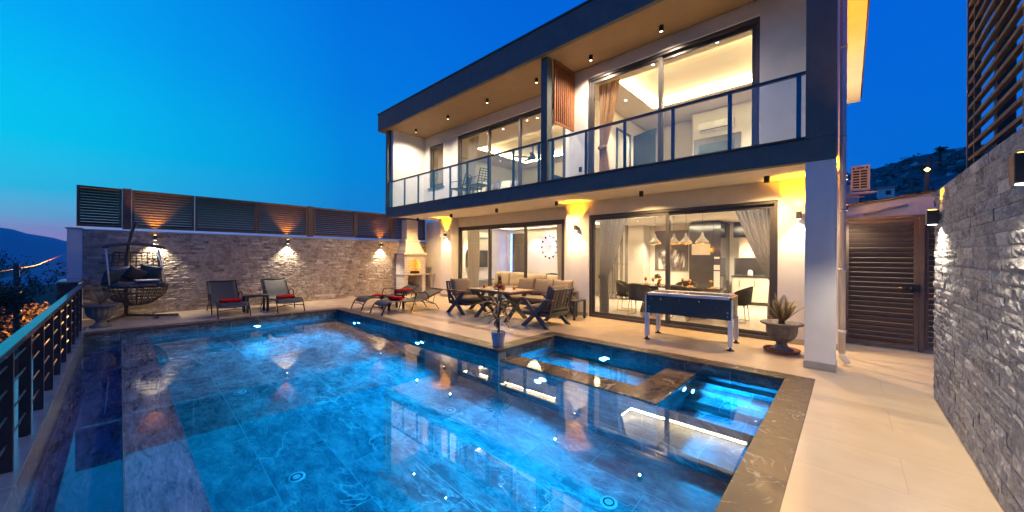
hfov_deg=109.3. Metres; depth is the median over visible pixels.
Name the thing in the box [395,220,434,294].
barbecue
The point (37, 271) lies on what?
ridge
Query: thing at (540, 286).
outdoor sofa
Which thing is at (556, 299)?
armchair
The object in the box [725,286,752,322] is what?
dining chair
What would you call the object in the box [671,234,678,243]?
pendant lamp
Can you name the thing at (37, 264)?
power cable
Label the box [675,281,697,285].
dining chair
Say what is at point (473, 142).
curtain
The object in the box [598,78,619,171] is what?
curtain
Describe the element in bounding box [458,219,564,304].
sliding door
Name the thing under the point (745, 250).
kitchen wall unit
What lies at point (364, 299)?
sun lounger
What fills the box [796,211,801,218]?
wall sconce
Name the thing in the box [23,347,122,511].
channel floor
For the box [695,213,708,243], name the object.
pendant lamp
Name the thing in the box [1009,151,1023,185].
wall sconce
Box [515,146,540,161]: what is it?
ceiling fan
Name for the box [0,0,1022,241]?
sky
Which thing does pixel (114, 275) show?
throw cushion
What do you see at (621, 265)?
slatted partition
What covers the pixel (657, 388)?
hot tub rim
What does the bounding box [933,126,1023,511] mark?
stone wall
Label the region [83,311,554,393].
pool end wall
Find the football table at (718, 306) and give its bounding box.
[644,289,739,351]
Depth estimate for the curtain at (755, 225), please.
7.20 m
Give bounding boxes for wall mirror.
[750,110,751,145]
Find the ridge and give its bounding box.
[0,260,66,286]
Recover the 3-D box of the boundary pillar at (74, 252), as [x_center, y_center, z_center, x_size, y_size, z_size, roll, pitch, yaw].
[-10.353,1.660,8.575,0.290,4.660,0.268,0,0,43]
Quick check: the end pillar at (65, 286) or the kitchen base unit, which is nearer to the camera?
the end pillar at (65, 286)
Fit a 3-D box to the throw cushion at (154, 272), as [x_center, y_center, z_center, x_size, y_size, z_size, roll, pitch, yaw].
[-9.070,0.427,9.106,0.500,0.484,0.217,0,0,-34]
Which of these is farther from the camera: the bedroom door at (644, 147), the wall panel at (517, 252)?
the wall panel at (517, 252)
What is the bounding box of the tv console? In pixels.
[479,278,494,286]
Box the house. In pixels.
[377,0,869,372]
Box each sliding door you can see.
[458,103,565,195]
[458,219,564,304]
[588,16,759,172]
[589,200,777,340]
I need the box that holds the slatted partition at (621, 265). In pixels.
[599,225,628,299]
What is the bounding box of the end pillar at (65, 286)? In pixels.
[55,278,83,319]
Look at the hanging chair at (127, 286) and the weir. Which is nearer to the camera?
the weir
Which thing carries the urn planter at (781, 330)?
on the deck
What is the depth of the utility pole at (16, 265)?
14.37 m
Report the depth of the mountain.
3961.72 m
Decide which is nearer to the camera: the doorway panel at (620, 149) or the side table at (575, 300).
the side table at (575, 300)
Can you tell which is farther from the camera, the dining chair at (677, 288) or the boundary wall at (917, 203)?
the dining chair at (677, 288)
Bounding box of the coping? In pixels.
[83,307,814,511]
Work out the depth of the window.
13.84 m
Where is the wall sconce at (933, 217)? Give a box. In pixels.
[925,209,940,224]
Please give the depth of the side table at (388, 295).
10.46 m
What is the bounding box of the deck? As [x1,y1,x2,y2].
[82,293,1004,511]
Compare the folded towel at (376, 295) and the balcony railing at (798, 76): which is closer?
the balcony railing at (798, 76)
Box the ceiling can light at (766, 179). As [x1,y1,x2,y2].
[764,176,769,182]
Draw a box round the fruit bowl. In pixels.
[494,274,504,287]
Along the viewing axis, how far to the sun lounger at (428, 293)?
10.34 m
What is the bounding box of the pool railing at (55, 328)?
[0,283,85,473]
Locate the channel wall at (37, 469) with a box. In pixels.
[19,349,82,511]
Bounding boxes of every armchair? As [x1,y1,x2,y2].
[444,278,487,314]
[519,284,574,329]
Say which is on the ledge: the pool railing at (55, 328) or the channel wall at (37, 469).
the pool railing at (55, 328)
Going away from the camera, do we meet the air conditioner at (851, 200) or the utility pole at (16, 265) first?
the air conditioner at (851, 200)
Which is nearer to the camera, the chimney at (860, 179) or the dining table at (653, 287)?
the chimney at (860, 179)
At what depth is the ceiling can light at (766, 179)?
6.31 m
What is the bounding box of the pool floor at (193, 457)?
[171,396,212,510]
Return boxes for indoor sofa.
[492,271,523,286]
[527,274,557,295]
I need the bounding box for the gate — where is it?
[846,214,934,352]
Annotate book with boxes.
[135,279,159,280]
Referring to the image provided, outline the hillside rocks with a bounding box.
[846,146,993,195]
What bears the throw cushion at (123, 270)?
on the hanging chair at (127, 286)
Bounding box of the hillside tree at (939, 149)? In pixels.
[934,146,948,165]
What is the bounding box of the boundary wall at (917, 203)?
[846,190,936,344]
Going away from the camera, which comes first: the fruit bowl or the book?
the book
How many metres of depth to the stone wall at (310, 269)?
10.89 m
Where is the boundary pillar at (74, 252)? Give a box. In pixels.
[65,227,82,278]
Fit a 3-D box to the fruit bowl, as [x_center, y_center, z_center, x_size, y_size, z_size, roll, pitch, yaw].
[-0.312,0.622,9.308,0.320,0.410,0.317,0,0,43]
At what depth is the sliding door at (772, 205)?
7.84 m
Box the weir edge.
[121,339,124,511]
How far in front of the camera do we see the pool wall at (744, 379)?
6.08 m
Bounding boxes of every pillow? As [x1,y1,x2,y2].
[492,181,501,189]
[500,180,511,188]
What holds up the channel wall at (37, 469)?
attached to the pool end wall at (91, 343)
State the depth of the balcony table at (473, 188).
11.21 m
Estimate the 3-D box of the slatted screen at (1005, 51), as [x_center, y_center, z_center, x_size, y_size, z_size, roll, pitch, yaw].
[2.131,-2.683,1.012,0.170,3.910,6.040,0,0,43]
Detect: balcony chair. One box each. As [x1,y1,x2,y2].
[451,173,471,196]
[468,168,490,193]
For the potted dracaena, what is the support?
on the coping
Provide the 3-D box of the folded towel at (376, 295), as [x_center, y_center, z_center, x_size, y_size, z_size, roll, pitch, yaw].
[-3.948,1.170,10.737,0.546,0.085,0.420,0,0,43]
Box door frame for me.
[616,127,630,168]
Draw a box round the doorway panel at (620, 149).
[618,131,628,167]
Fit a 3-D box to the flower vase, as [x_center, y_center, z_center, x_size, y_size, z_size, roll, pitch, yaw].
[4.062,0.644,10.091,0.192,0.326,0.237,0,0,43]
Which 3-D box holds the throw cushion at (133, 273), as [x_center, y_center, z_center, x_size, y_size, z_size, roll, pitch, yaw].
[-9.225,0.447,8.880,0.208,0.468,0.492,0,0,43]
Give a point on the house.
(822, 43)
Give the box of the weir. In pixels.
[122,337,212,511]
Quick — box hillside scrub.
[846,151,986,202]
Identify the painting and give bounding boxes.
[655,230,687,270]
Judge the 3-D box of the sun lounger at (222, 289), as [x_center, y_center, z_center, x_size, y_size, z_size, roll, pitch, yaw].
[-7.480,1.102,9.551,1.796,0.826,0.694,0,0,43]
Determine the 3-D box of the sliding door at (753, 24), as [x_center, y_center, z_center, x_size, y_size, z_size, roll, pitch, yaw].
[3.136,-2.937,7.599,3.450,2.590,0.130,0,0,43]
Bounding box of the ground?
[0,265,56,356]
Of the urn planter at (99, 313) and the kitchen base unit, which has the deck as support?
the urn planter at (99, 313)
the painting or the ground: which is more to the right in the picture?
the painting
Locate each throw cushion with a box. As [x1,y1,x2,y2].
[101,270,120,284]
[109,266,129,280]
[121,265,147,280]
[140,264,161,280]
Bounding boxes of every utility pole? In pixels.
[9,263,23,377]
[903,177,921,193]
[917,156,941,191]
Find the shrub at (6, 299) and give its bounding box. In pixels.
[0,243,65,354]
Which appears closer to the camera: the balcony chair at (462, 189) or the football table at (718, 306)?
the football table at (718, 306)
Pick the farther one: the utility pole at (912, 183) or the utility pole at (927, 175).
the utility pole at (912, 183)
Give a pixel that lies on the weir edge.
(122, 437)
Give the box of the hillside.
[846,144,993,202]
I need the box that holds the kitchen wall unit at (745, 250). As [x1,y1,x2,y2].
[733,222,755,257]
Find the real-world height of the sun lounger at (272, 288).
0.826 m
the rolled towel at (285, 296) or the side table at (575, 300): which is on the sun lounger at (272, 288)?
the rolled towel at (285, 296)
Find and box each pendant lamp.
[649,234,660,244]
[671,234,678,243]
[679,233,691,243]
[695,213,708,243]
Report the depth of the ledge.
3.13 m
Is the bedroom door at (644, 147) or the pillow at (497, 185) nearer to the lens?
the bedroom door at (644, 147)
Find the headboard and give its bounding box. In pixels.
[694,131,740,154]
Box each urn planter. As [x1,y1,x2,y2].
[82,290,122,327]
[760,292,803,354]
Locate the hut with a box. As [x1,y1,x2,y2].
[873,186,896,198]
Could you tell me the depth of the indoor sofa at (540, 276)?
11.83 m
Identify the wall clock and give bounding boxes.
[541,236,556,258]
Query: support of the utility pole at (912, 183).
on the hillside
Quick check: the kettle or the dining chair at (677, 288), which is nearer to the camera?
the dining chair at (677, 288)
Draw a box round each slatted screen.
[76,185,424,239]
[966,0,1023,168]
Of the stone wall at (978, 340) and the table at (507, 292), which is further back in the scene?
the table at (507, 292)
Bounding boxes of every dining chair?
[615,280,635,310]
[627,283,651,316]
[670,285,692,321]
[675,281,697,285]
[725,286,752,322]
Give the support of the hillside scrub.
on the hillside
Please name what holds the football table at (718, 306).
on the deck
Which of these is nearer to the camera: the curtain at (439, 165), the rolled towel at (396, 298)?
the rolled towel at (396, 298)
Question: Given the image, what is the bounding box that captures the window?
[427,143,443,189]
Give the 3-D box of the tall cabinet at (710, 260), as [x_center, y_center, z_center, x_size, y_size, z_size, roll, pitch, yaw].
[6.699,0.237,12.314,0.940,2.696,1.225,0,0,43]
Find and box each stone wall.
[82,229,425,318]
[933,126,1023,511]
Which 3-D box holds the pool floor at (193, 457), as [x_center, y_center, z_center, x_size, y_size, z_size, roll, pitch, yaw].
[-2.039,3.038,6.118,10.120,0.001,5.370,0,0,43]
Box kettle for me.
[747,270,754,275]
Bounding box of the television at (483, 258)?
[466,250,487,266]
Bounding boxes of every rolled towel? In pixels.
[219,298,240,302]
[276,294,294,298]
[389,296,402,300]
[395,288,412,292]
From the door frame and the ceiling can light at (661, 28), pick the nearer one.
the ceiling can light at (661, 28)
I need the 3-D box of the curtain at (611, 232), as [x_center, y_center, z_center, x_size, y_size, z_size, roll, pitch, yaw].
[2.597,0.265,9.342,0.802,2.560,0.257,0,0,43]
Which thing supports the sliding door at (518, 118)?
in the house
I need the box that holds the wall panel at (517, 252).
[511,233,523,271]
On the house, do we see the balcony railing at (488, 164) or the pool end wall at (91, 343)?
the balcony railing at (488, 164)
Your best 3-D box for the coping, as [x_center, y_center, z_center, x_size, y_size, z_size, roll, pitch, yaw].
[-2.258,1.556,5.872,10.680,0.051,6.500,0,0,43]
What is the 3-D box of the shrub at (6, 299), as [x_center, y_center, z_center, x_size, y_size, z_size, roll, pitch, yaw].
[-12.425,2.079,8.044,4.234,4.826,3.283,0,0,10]
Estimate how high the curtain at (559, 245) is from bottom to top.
2.560 m
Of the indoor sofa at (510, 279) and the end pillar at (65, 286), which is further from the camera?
the indoor sofa at (510, 279)
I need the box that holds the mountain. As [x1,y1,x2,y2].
[0,227,66,265]
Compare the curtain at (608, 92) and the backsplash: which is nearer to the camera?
the curtain at (608, 92)
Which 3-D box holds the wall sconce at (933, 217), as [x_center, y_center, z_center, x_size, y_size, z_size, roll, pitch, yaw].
[4.407,-0.405,3.799,0.098,0.160,0.086,0,0,43]
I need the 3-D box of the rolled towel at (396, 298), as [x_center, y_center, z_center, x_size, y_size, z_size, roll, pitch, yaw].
[-3.168,1.153,9.905,0.424,0.137,0.185,0,0,35]
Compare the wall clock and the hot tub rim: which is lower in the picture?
the hot tub rim
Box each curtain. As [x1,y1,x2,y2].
[437,148,442,183]
[465,135,478,193]
[467,230,479,287]
[556,224,561,279]
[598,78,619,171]
[598,218,626,312]
[735,209,769,318]
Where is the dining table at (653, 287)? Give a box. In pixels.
[638,283,725,318]
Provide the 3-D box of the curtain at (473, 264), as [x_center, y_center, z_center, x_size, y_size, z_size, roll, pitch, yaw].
[-1.454,0.242,13.679,0.720,2.560,0.109,0,0,43]
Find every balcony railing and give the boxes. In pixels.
[388,141,540,207]
[548,71,805,180]
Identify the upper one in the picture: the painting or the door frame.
the door frame
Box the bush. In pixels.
[0,302,49,355]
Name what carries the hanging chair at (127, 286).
on the deck
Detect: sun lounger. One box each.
[206,280,250,318]
[260,278,304,312]
[350,284,420,310]
[369,287,443,315]
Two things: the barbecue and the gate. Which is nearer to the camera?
the gate
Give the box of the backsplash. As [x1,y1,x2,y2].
[734,258,765,275]
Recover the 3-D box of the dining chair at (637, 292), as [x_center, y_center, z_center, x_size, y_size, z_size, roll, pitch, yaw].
[3.364,1.134,9.602,0.590,0.857,0.619,0,0,-42]
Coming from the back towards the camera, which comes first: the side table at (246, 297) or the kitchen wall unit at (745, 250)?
the kitchen wall unit at (745, 250)
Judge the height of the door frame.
2.115 m
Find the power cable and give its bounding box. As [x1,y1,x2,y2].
[0,253,66,271]
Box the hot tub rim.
[500,355,695,404]
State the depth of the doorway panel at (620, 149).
10.85 m
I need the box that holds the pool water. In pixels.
[150,315,777,511]
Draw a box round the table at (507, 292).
[467,286,535,321]
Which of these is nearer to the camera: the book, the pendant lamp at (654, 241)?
the book
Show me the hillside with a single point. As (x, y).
(939, 179)
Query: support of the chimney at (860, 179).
attached to the house
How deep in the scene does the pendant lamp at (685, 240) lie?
9.59 m
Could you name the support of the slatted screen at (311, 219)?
on the stone wall at (310, 269)
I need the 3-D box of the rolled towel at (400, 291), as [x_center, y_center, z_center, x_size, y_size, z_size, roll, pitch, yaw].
[-3.355,1.071,11.278,0.524,0.128,0.173,0,0,-32]
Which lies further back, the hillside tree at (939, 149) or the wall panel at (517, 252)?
the hillside tree at (939, 149)
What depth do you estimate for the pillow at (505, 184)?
12.78 m
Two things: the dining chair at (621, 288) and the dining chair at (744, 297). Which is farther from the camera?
the dining chair at (621, 288)
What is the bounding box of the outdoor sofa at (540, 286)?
[503,277,577,318]
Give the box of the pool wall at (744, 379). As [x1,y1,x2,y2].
[337,311,782,390]
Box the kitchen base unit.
[731,275,768,305]
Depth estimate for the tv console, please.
16.05 m
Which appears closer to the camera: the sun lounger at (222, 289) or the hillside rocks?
the sun lounger at (222, 289)
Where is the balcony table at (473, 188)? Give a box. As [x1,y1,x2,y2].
[464,187,482,194]
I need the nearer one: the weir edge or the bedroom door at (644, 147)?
the weir edge
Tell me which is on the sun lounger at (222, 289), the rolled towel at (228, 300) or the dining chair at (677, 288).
the rolled towel at (228, 300)
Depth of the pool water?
3.66 m
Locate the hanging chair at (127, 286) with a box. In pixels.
[101,222,178,321]
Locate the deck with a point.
(878, 433)
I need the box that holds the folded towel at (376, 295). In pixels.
[370,294,386,296]
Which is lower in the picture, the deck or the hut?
the deck
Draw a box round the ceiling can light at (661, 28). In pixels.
[659,25,663,32]
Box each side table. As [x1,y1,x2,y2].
[243,294,268,312]
[381,294,404,310]
[564,298,585,320]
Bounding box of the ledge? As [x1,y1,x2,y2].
[0,326,86,511]
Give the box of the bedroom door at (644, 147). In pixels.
[633,128,655,165]
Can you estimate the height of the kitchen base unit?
0.936 m
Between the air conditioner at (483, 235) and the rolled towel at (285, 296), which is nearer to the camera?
the rolled towel at (285, 296)
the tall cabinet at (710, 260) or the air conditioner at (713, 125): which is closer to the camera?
the air conditioner at (713, 125)
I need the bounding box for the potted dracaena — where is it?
[479,281,514,346]
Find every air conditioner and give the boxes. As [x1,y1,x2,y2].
[480,232,487,238]
[698,116,733,133]
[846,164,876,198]
[846,185,858,204]
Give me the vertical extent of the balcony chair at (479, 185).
0.890 m
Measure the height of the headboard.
1.480 m
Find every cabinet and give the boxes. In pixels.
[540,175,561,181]
[689,221,729,293]
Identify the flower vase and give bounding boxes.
[654,274,661,284]
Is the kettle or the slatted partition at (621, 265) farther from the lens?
the slatted partition at (621, 265)

